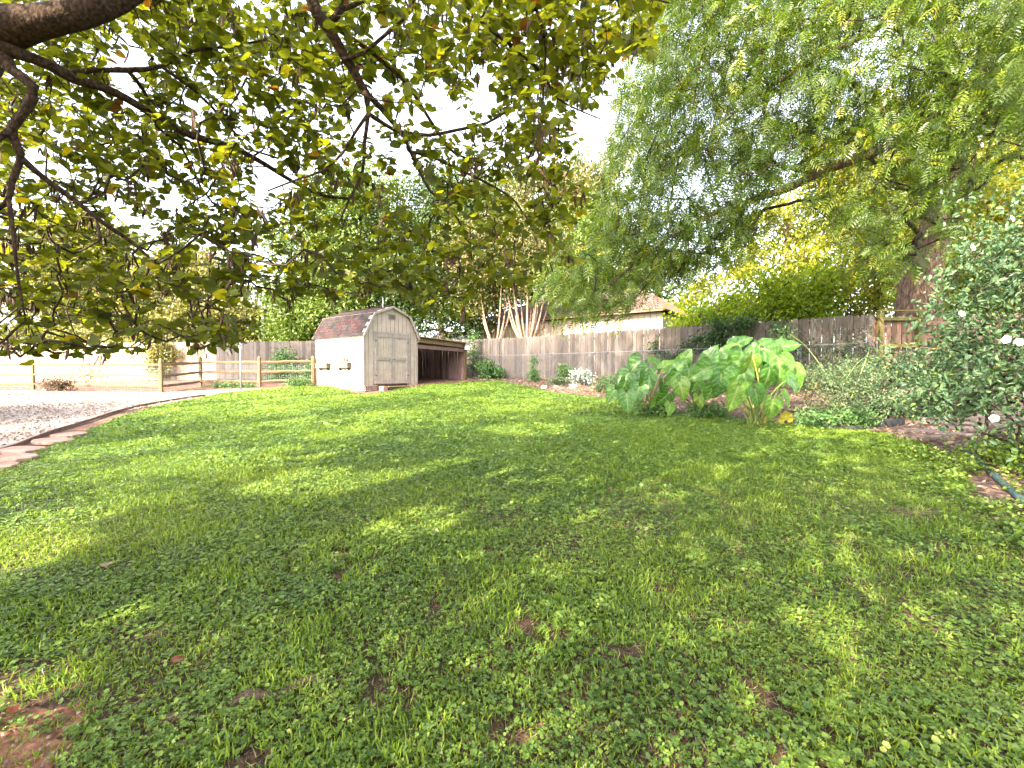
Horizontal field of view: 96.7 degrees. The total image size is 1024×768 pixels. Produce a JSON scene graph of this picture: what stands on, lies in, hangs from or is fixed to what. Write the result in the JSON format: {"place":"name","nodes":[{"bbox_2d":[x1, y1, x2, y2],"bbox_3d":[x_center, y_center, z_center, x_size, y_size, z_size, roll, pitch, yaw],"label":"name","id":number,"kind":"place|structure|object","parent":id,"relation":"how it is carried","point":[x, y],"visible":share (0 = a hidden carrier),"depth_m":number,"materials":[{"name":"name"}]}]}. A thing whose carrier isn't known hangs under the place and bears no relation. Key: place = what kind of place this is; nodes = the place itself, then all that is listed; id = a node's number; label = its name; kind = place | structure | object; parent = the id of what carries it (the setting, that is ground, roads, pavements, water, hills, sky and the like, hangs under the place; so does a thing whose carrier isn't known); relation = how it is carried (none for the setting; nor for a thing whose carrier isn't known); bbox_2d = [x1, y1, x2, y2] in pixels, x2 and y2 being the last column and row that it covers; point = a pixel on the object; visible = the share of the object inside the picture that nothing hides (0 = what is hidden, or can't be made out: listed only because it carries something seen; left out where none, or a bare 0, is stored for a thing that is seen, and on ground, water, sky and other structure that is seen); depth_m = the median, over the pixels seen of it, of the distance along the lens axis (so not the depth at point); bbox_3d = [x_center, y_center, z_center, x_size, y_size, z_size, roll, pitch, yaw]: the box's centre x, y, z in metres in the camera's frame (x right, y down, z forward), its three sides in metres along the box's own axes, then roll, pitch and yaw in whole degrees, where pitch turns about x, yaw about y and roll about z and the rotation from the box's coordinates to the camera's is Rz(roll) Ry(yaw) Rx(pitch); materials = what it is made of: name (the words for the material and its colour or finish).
{"place":"outdoors","nodes":[
{"label":"outdoors","id":0,"kind":"place"},
{"bbox_2d":[0,388,261,447],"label":"gravel path","id":1,"kind":"structure","parent":0,"point":[82,417],"depth_m":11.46,"materials":[{"name":"grey gravel"}]},
{"bbox_2d":[0,446,46,453],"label":"stepping stone","id":2,"kind":"object","parent":1,"relation":"on","point":[18,449],"visible":0.89,"depth_m":6.34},
{"bbox_2d":[239,343,241,390],"bbox_3d":[-9.300,-0.573,15.590,0.072,1.660,0.070,0,2,0],"label":"metal pole","id":3,"kind":"object","parent":1,"relation":"on","point":[240,368],"visible":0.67,"depth_m":15.57,"materials":[{"name":"white metal"}]},
{"bbox_2d":[0,377,892,471],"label":"soil","id":4,"kind":"structure","parent":0,"point":[188,387],"depth_m":17.30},
{"bbox_2d":[30,374,78,390],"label":"shrub","id":5,"kind":"object","parent":4,"relation":"on","point":[52,384],"visible":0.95,"depth_m":16.32,"materials":[{"name":"red plant"}]},
{"bbox_2d":[61,362,112,383],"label":"shrub","id":6,"kind":"object","parent":4,"relation":"on","point":[86,381],"visible":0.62,"depth_m":18.80,"materials":[{"name":"brown plant"}]},
{"bbox_2d":[0,394,205,448],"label":"lawn edging","id":7,"kind":"object","parent":4,"relation":"on","point":[30,439],"visible":0.71,"depth_m":8.70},
{"bbox_2d":[137,336,183,380],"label":"climbing bush","id":8,"kind":"object","parent":4,"relation":"on","point":[159,350],"visible":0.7,"depth_m":21.03,"materials":[{"name":"yellow plant"}]},
{"bbox_2d":[202,378,255,387],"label":"shrub","id":9,"kind":"object","parent":4,"relation":"on","point":[222,385],"visible":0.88,"depth_m":17.04,"materials":[{"name":"green plant"}]},
{"bbox_2d":[262,343,315,382],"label":"leafy shrub","id":10,"kind":"object","parent":4,"relation":"on","point":[277,367],"visible":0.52,"depth_m":19.61,"materials":[{"name":"green plant"}]},
{"bbox_2d":[282,374,314,386],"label":"shrub","id":11,"kind":"object","parent":4,"relation":"on","point":[299,382],"visible":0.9,"depth_m":17.23,"materials":[{"name":"green plant"}]},
{"bbox_2d":[312,305,420,391],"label":"garden shed","id":12,"kind":"structure","parent":4,"relation":"on","point":[378,346],"depth_m":16.85,"materials":[{"name":"paint"}]},
{"bbox_2d":[314,363,330,370],"bbox_3d":[-7.233,-0.650,17.378,0.824,0.290,0.182,1,2,37],"label":"window box","id":13,"kind":"object","parent":12,"relation":"attached to","point":[319,366],"visible":1,"depth_m":17.24,"materials":[{"name":"white wood"}]},
{"bbox_2d":[335,356,351,370],"bbox_3d":[-6.144,-0.754,16.564,0.859,0.541,0.233,1,2,37],"label":"window box","id":14,"kind":"object","parent":12,"relation":"attached to","point":[347,365],"visible":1,"depth_m":16.45,"materials":[{"name":"white wood"}]},
{"bbox_2d":[375,333,392,383],"bbox_3d":[-4.678,-0.918,16.623,0.042,1.815,0.756,1,2,37],"label":"door","id":15,"kind":"structure","parent":12,"relation":"in","point":[383,342],"depth_m":16.63,"materials":[{"name":"paint"}]},
{"bbox_2d":[392,335,408,382],"bbox_3d":[-4.203,-0.934,17.226,0.078,1.815,0.756,1,2,37],"label":"door","id":16,"kind":"structure","parent":12,"relation":"in","point":[399,342],"depth_m":17.24,"materials":[{"name":"paint"}]},
{"bbox_2d":[379,385,412,390],"bbox_3d":[-4.264,0.154,16.933,0.290,0.185,1.440,1,2,37],"label":"door step","id":17,"kind":"object","parent":4,"relation":"on","point":[383,388],"depth_m":16.52,"materials":[{"name":"concrete"}]},
{"bbox_2d":[418,336,469,379],"bbox_3d":[-4.007,-0.900,19.932,3.270,2.055,2.870,1,2,37],"label":"lean to shelter","id":18,"kind":"object","parent":4,"relation":"on","point":[437,349],"visible":0.34,"depth_m":20.60,"materials":[{"name":"brown wood"}]},
{"bbox_2d":[633,399,683,417],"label":"ground cover plant","id":19,"kind":"object","parent":4,"relation":"on","point":[659,411],"visible":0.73,"depth_m":8.47,"materials":[{"name":"green plant"}]},
{"bbox_2d":[466,377,1023,534],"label":"mulch bed","id":20,"kind":"object","parent":4,"relation":"on","point":[989,484],"visible":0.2,"depth_m":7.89,"materials":[{"name":"brown wood"}]},
{"bbox_2d":[465,331,483,376],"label":"shrub","id":21,"kind":"object","parent":20,"relation":"on","point":[470,358],"visible":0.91,"depth_m":21.14,"materials":[{"name":"green plant"}]},
{"bbox_2d":[474,358,506,378],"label":"hydrangea bush","id":22,"kind":"object","parent":20,"relation":"on","point":[490,369],"visible":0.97,"depth_m":19.90,"materials":[{"name":"green plant"}]},
{"bbox_2d":[525,354,545,381],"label":"shrub","id":23,"kind":"object","parent":20,"relation":"on","point":[532,376],"visible":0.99,"depth_m":17.90,"materials":[{"name":"green plant"}]},
{"bbox_2d":[545,375,570,385],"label":"shrub","id":24,"kind":"object","parent":20,"relation":"on","point":[556,381],"visible":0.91,"depth_m":15.71,"materials":[{"name":"green plant"}]},
{"bbox_2d":[556,360,575,382],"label":"shrub","id":25,"kind":"object","parent":20,"relation":"on","point":[564,371],"visible":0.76,"depth_m":16.25,"materials":[{"name":"green plant"}]},
{"bbox_2d":[569,384,577,388],"bbox_3d":[1.952,0.088,14.411,0.291,0.128,0.261,6,7,0],"label":"rock","id":26,"kind":"object","parent":20,"relation":"on","point":[572,386],"visible":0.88,"depth_m":14.30,"materials":[{"name":"white stone"}]},
{"bbox_2d":[566,367,596,384],"bbox_3d":[2.350,-0.217,15.406,1.096,0.731,0.832,-1,2,-36],"label":"dusty miller","id":27,"kind":"object","parent":20,"relation":"on","point":[587,379],"visible":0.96,"depth_m":15.30,"materials":[{"name":"white plant"}]},
{"bbox_2d":[587,376,616,392],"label":"ground cover plant","id":28,"kind":"object","parent":20,"relation":"on","point":[603,388],"visible":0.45,"depth_m":12.86,"materials":[{"name":"green plant"}]},
{"bbox_2d":[598,374,638,385],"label":"ground cover plant","id":29,"kind":"object","parent":20,"relation":"on","point":[613,378],"visible":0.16,"depth_m":14.13,"materials":[{"name":"green plant"}]},
{"bbox_2d":[467,341,877,381],"bbox_3d":[3.718,-0.691,16.836,15.294,1.162,0.216,1,2,39],"label":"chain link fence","id":30,"kind":"object","parent":20,"relation":"on","point":[589,352],"visible":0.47,"depth_m":16.96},
{"bbox_2d":[679,397,731,418],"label":"ground cover plant","id":31,"kind":"object","parent":20,"relation":"on","point":[705,411],"visible":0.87,"depth_m":8.06,"materials":[{"name":"green plant"}]},
{"bbox_2d":[752,319,800,397],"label":"leafy shrub","id":32,"kind":"object","parent":20,"relation":"on","point":[776,338],"visible":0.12,"depth_m":9.89,"materials":[{"name":"green plant"}]},
{"bbox_2d":[789,402,845,428],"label":"ground cover plant","id":33,"kind":"object","parent":20,"relation":"on","point":[816,417],"visible":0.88,"depth_m":7.02,"materials":[{"name":"green plant"}]},
{"bbox_2d":[784,333,909,418],"bbox_3d":[5.643,-0.126,7.575,1.989,1.522,1.423,0,2,0],"label":"rose bush","id":34,"kind":"object","parent":20,"relation":"on","point":[859,386],"visible":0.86,"depth_m":7.50,"materials":[{"name":"green plant"}]},
{"bbox_2d":[829,405,885,429],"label":"shrub","id":35,"kind":"object","parent":20,"relation":"on","point":[853,417],"visible":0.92,"depth_m":6.87,"materials":[{"name":"green plant"}]},
{"bbox_2d":[832,415,904,426],"bbox_3d":[5.650,0.581,7.268,1.040,0.110,0.796,0,2,0],"label":"planting ring","id":36,"kind":"object","parent":20,"relation":"on","point":[890,421],"visible":0.45,"depth_m":6.89,"materials":[{"name":"black plastic"}]},
{"bbox_2d":[802,331,1010,390],"bbox_3d":[9.019,-0.512,10.465,4.630,1.452,1.685,0,2,4],"label":"leafy shrub","id":37,"kind":"object","parent":20,"relation":"on","point":[912,369],"visible":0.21,"depth_m":10.34,"materials":[{"name":"green plant"}]},
{"bbox_2d":[835,374,1023,422],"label":"ground cover plant","id":38,"kind":"object","parent":20,"relation":"on","point":[905,411],"visible":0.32,"depth_m":7.41,"materials":[{"name":"green plant"}]},
{"bbox_2d":[865,162,1023,465],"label":"rose of sharon bush","id":39,"kind":"object","parent":20,"relation":"on","point":[1005,381],"visible":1,"depth_m":4.79,"materials":[{"name":"green plant"}]},
{"bbox_2d":[895,408,1023,440],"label":"flagstone path","id":40,"kind":"structure","parent":20,"relation":"on","point":[935,434],"depth_m":6.41,"materials":[{"name":"grey stone"}]},
{"bbox_2d":[962,426,1023,481],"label":"ground cover plant","id":41,"kind":"object","parent":20,"relation":"on","point":[999,451],"visible":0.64,"depth_m":4.77,"materials":[{"name":"green plant"}]},
{"bbox_2d":[962,449,1023,507],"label":"edging pipe","id":42,"kind":"object","parent":20,"relation":"on","point":[1011,491],"visible":0.65,"depth_m":4.31,"materials":[{"name":"teal plastic"}]},
{"bbox_2d":[17,360,901,381],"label":"ground","id":43,"kind":"structure","parent":0,"point":[274,378],"depth_m":21.94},
{"bbox_2d":[0,207,156,355],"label":"evergreen tree","id":44,"kind":"object","parent":43,"relation":"on","point":[85,332],"visible":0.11,"depth_m":25.36,"materials":[{"name":"green plant"}]},
{"bbox_2d":[0,356,314,392],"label":"split rail fence","id":45,"kind":"object","parent":43,"relation":"on","point":[161,364],"visible":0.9,"depth_m":16.98,"materials":[{"name":"brown wood"}]},
{"bbox_2d":[99,242,285,350],"bbox_3d":[-17.758,-4.123,25.858,10.705,7.993,7.500,0,2,0],"label":"evergreen tree","id":46,"kind":"object","parent":43,"relation":"on","point":[168,314],"visible":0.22,"depth_m":24.59,"materials":[{"name":"green plant"}]},
{"bbox_2d":[0,339,461,381],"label":"privacy fence","id":47,"kind":"object","parent":43,"relation":"on","point":[251,350],"visible":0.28,"depth_m":21.50,"materials":[{"name":"beige wood"}]},
{"bbox_2d":[242,328,311,366],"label":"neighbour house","id":48,"kind":"structure","parent":43,"relation":"on","point":[264,333],"depth_m":26.93,"materials":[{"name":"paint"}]},
{"bbox_2d":[252,274,313,310],"bbox_3d":[-13.339,-4.121,30.804,8.423,7.554,6.587,0,2,0],"label":"broadleaf tree","id":49,"kind":"object","parent":43,"relation":"on","point":[269,296],"depth_m":29.24,"materials":[{"name":"green plant"}]},
{"bbox_2d":[239,149,424,344],"bbox_3d":[-10.109,-6.801,26.375,11.461,12.934,8.194,0,2,0],"label":"broadleaf tree","id":50,"kind":"object","parent":43,"relation":"on","point":[303,322],"visible":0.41,"depth_m":24.63,"materials":[{"name":"green plant"}]},
{"bbox_2d":[340,155,518,339],"bbox_3d":[-4.177,-6.617,26.389,10.798,12.564,7.847,0,2,0],"label":"broadleaf tree","id":51,"kind":"object","parent":43,"relation":"on","point":[421,217],"visible":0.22,"depth_m":25.12,"materials":[{"name":"green plant"}]},
{"bbox_2d":[431,332,473,340],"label":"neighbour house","id":52,"kind":"structure","parent":43,"relation":"on","point":[452,338],"depth_m":34.06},
{"bbox_2d":[420,208,540,338],"bbox_3d":[-1.295,-4.638,23.322,7.145,8.675,5.045,0,2,0],"label":"crepe myrtle","id":53,"kind":"object","parent":43,"relation":"on","point":[497,291],"visible":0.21,"depth_m":23.08,"materials":[{"name":"green plant"}]},
{"bbox_2d":[475,195,595,337],"bbox_3d":[1.434,-4.984,23.216,7.295,9.286,5.032,0,2,-13],"label":"crepe myrtle","id":54,"kind":"object","parent":43,"relation":"on","point":[528,298],"visible":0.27,"depth_m":22.78,"materials":[{"name":"green plant"}]},
{"bbox_2d":[455,145,639,315],"bbox_3d":[1.569,-10.182,37.458,17.719,19.099,10.211,0,2,0],"label":"broadleaf tree","id":55,"kind":"object","parent":43,"relation":"on","point":[541,187],"visible":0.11,"depth_m":36.05,"materials":[{"name":"green plant"}]},
{"bbox_2d":[466,289,694,356],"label":"neighbour house","id":56,"kind":"structure","parent":43,"relation":"on","point":[642,319],"depth_m":24.25,"materials":[{"name":"beige paint"}]},
{"bbox_2d":[551,195,718,314],"bbox_3d":[8.501,-7.768,35.622,16.604,13.966,9.737,0,2,0],"label":"broadleaf tree","id":57,"kind":"object","parent":43,"relation":"on","point":[671,298],"visible":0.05,"depth_m":34.51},
{"bbox_2d":[462,314,875,379],"bbox_3d":[3.686,-1.063,17.355,15.923,2.014,0.206,1,2,40],"label":"privacy fence","id":58,"kind":"object","parent":43,"relation":"on","point":[634,340],"visible":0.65,"depth_m":16.71,"materials":[{"name":"brown wood"}]},
{"bbox_2d":[642,335,679,373],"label":"climbing vine","id":59,"kind":"object","parent":58,"relation":"attached to","point":[661,354],"visible":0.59,"depth_m":15.80,"materials":[{"name":"green plant"}]},
{"bbox_2d":[671,328,725,357],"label":"climbing vine","id":60,"kind":"object","parent":58,"relation":"attached to","point":[695,339],"visible":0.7,"depth_m":14.92,"materials":[{"name":"green plant"}]},
{"bbox_2d":[697,307,762,352],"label":"climbing vine","id":61,"kind":"object","parent":58,"relation":"attached to","point":[738,323],"visible":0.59,"depth_m":14.32,"materials":[{"name":"green plant"}]},
{"bbox_2d":[765,316,793,337],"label":"climbing vine","id":62,"kind":"object","parent":58,"relation":"attached to","point":[778,326],"visible":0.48,"depth_m":13.47,"materials":[{"name":"green plant"}]},
{"bbox_2d":[752,323,895,370],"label":"climbing vine","id":63,"kind":"object","parent":58,"relation":"attached to","point":[836,348],"visible":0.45,"depth_m":12.69,"materials":[{"name":"green plant"}]},
{"bbox_2d":[658,280,778,341],"bbox_3d":[8.162,-2.071,17.404,4.921,4.035,3.984,1,2,21],"label":"leafy shrub","id":64,"kind":"object","parent":43,"relation":"on","point":[721,306],"visible":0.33,"depth_m":17.06,"materials":[{"name":"green plant"}]},
{"bbox_2d":[513,0,1023,342],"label":"pecan tree","id":65,"kind":"object","parent":43,"relation":"on","point":[948,119],"visible":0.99,"depth_m":8.90,"materials":[{"name":"green plant"}]},
{"bbox_2d":[718,253,864,338],"bbox_3d":[9.885,-2.290,16.115,4.368,4.474,3.867,-1,2,-26],"label":"leafy shrub","id":66,"kind":"object","parent":43,"relation":"on","point":[796,303],"visible":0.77,"depth_m":15.56,"materials":[{"name":"green plant"}]},
{"bbox_2d":[672,140,990,341],"bbox_3d":[22.251,-9.021,31.544,22.524,16.688,10.751,0,2,0],"label":"broadleaf tree","id":67,"kind":"object","parent":43,"relation":"on","point":[788,219],"visible":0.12,"depth_m":30.70,"materials":[{"name":"plant"}]},
{"bbox_2d":[799,242,953,343],"bbox_3d":[12.487,-2.672,16.336,5.322,4.933,3.852,0,2,0],"label":"leafy shrub","id":68,"kind":"object","parent":43,"relation":"on","point":[877,294],"visible":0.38,"depth_m":15.91,"materials":[{"name":"green plant"}]},
{"bbox_2d":[874,310,923,378],"bbox_3d":[10.390,-0.968,12.230,1.220,2.027,0.163,0,2,0],"label":"fence panel","id":69,"kind":"object","parent":43,"relation":"on","point":[894,332],"visible":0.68,"depth_m":12.27,"materials":[{"name":"brown wood"}]},
{"bbox_2d":[788,67,1023,312],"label":"broadleaf tree","id":70,"kind":"object","parent":43,"relation":"on","point":[981,147],"visible":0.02,"depth_m":29.03,"materials":[{"name":"green plant"}]},
{"bbox_2d":[849,135,1023,337],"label":"broadleaf tree","id":71,"kind":"object","parent":43,"relation":"on","point":[1007,189],"visible":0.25,"depth_m":17.66,"materials":[{"name":"green plant"}]},
{"bbox_2d":[922,313,1023,370],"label":"privacy fence","id":72,"kind":"object","parent":43,"relation":"on","point":[927,336],"visible":0.06,"depth_m":12.30,"materials":[{"name":"brown wood"}]},
{"bbox_2d":[0,0,1021,370],"label":"sky","id":73,"kind":"structure","parent":0,"point":[485,100],"materials":[{"name":"white"}]},
{"bbox_2d":[0,380,1023,767],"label":"lawn","id":74,"kind":"structure","parent":0,"point":[50,703],"depth_m":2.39,"materials":[{"name":"green plant"}]},
{"bbox_2d":[0,462,19,470],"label":"stepping stone","id":75,"kind":"object","parent":74,"relation":"on","point":[3,465],"visible":0.84,"depth_m":5.50,"materials":[{"name":"beige stone"}]},
{"bbox_2d":[0,453,38,461],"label":"stepping stone","id":76,"kind":"object","parent":74,"relation":"on","point":[18,457],"visible":0.9,"depth_m":5.89,"materials":[{"name":"beige stone"}]},
{"bbox_2d":[0,701,84,767],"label":"bare clay","id":77,"kind":"structure","parent":74,"relation":"on","point":[35,744],"depth_m":1.66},
{"bbox_2d":[6,704,19,713],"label":"fallen leaf","id":78,"kind":"object","parent":77,"relation":"on","point":[11,709],"visible":1,"depth_m":1.75,"materials":[{"name":"brown plant"}]},
{"bbox_2d":[1,700,80,766],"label":"pebbles","id":79,"kind":"object","parent":77,"relation":"on","point":[43,764],"visible":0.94,"depth_m":1.64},
{"bbox_2d":[31,437,75,444],"bbox_3d":[-7.138,0.884,7.058,0.764,0.050,0.381,-1,3,17],"label":"stepping stone","id":80,"kind":"object","parent":74,"relation":"on","point":[44,441],"visible":0.91,"depth_m":6.95,"materials":[{"name":"beige stone"}]},
{"bbox_2d":[50,432,88,437],"bbox_3d":[-7.337,0.845,7.578,0.540,0.050,0.390,-1,3,17],"label":"stepping stone","id":81,"kind":"object","parent":74,"relation":"on","point":[69,434],"visible":0.91,"depth_m":7.46,"materials":[{"name":"beige stone"}]},
{"bbox_2d":[101,562,112,566],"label":"fallen leaf","id":82,"kind":"object","parent":74,"relation":"on","point":[105,564],"visible":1,"depth_m":2.93,"materials":[{"name":"brown plant"}]},
{"bbox_2d":[171,656,184,662],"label":"fallen leaf","id":83,"kind":"object","parent":74,"relation":"on","point":[176,658],"visible":1,"depth_m":2.03,"materials":[{"name":"brown plant"}]},
{"bbox_2d":[144,665,365,730],"bbox_3d":[-0.999,1.274,1.840,0.926,0.099,0.081,-1,2,-23],"label":"tree root","id":84,"kind":"object","parent":74,"relation":"on","point":[258,694],"visible":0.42,"depth_m":1.81,"materials":[{"name":"brown plant"}]},
{"bbox_2d":[0,0,668,365],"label":"redbud tree","id":85,"kind":"object","parent":74,"relation":"on","point":[27,27],"visible":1,"depth_m":2.82,"materials":[{"name":"green plant"}]},
{"bbox_2d":[0,380,1023,767],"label":"round leaf weed","id":86,"kind":"object","parent":74,"relation":"on","point":[854,750],"visible":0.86,"depth_m":2.60,"materials":[{"name":"green plant"}]},
{"bbox_2d":[0,381,1023,767],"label":"clover","id":87,"kind":"object","parent":74,"relation":"on","point":[556,717],"visible":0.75,"depth_m":2.57,"materials":[{"name":"green plant"}]},
{"bbox_2d":[0,453,1023,767],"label":"thatch","id":88,"kind":"object","parent":74,"relation":"on","point":[526,635],"visible":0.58,"depth_m":2.13,"materials":[{"name":"plant"}]},
{"bbox_2d":[606,352,689,413],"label":"elephant ear plant","id":89,"kind":"object","parent":74,"relation":"on","point":[632,371],"visible":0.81,"depth_m":8.42,"materials":[{"name":"green plant"}]},
{"bbox_2d":[655,349,705,415],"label":"elephant ear plant","id":90,"kind":"object","parent":74,"relation":"on","point":[678,383],"visible":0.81,"depth_m":8.03,"materials":[{"name":"green plant"}]},
{"bbox_2d":[675,412,776,422],"bbox_3d":[3.752,0.600,8.139,0.140,0.094,1.882,-1,2,-45],"label":"lawn edging","id":91,"kind":"object","parent":74,"relation":"on","point":[728,417],"visible":0.23,"depth_m":8.00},
{"bbox_2d":[688,335,805,424],"bbox_3d":[4.028,-0.083,7.424,2.163,1.501,1.316,-1,2,-25],"label":"elephant ear plant","id":92,"kind":"object","parent":74,"relation":"on","point":[730,366],"visible":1,"depth_m":7.25,"materials":[{"name":"green plant"}]},
{"bbox_2d":[779,411,792,422],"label":"fallen leaf","id":93,"kind":"object","parent":74,"relation":"on","point":[786,415],"visible":1,"depth_m":6.73,"materials":[{"name":"yellow plant"}]},
{"bbox_2d":[784,420,858,429],"bbox_3d":[4.750,0.650,7.048,0.995,0.105,0.108,1,2,41],"label":"lawn edging","id":94,"kind":"object","parent":74,"relation":"on","point":[835,426],"visible":0.35,"depth_m":6.87,"materials":[{"name":"grey stone"}]},
{"bbox_2d":[868,437,1023,567],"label":"edge weeds","id":95,"kind":"object","parent":74,"relation":"on","point":[1006,507],"visible":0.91,"depth_m":4.37,"materials":[{"name":"green plant"}]}
]}

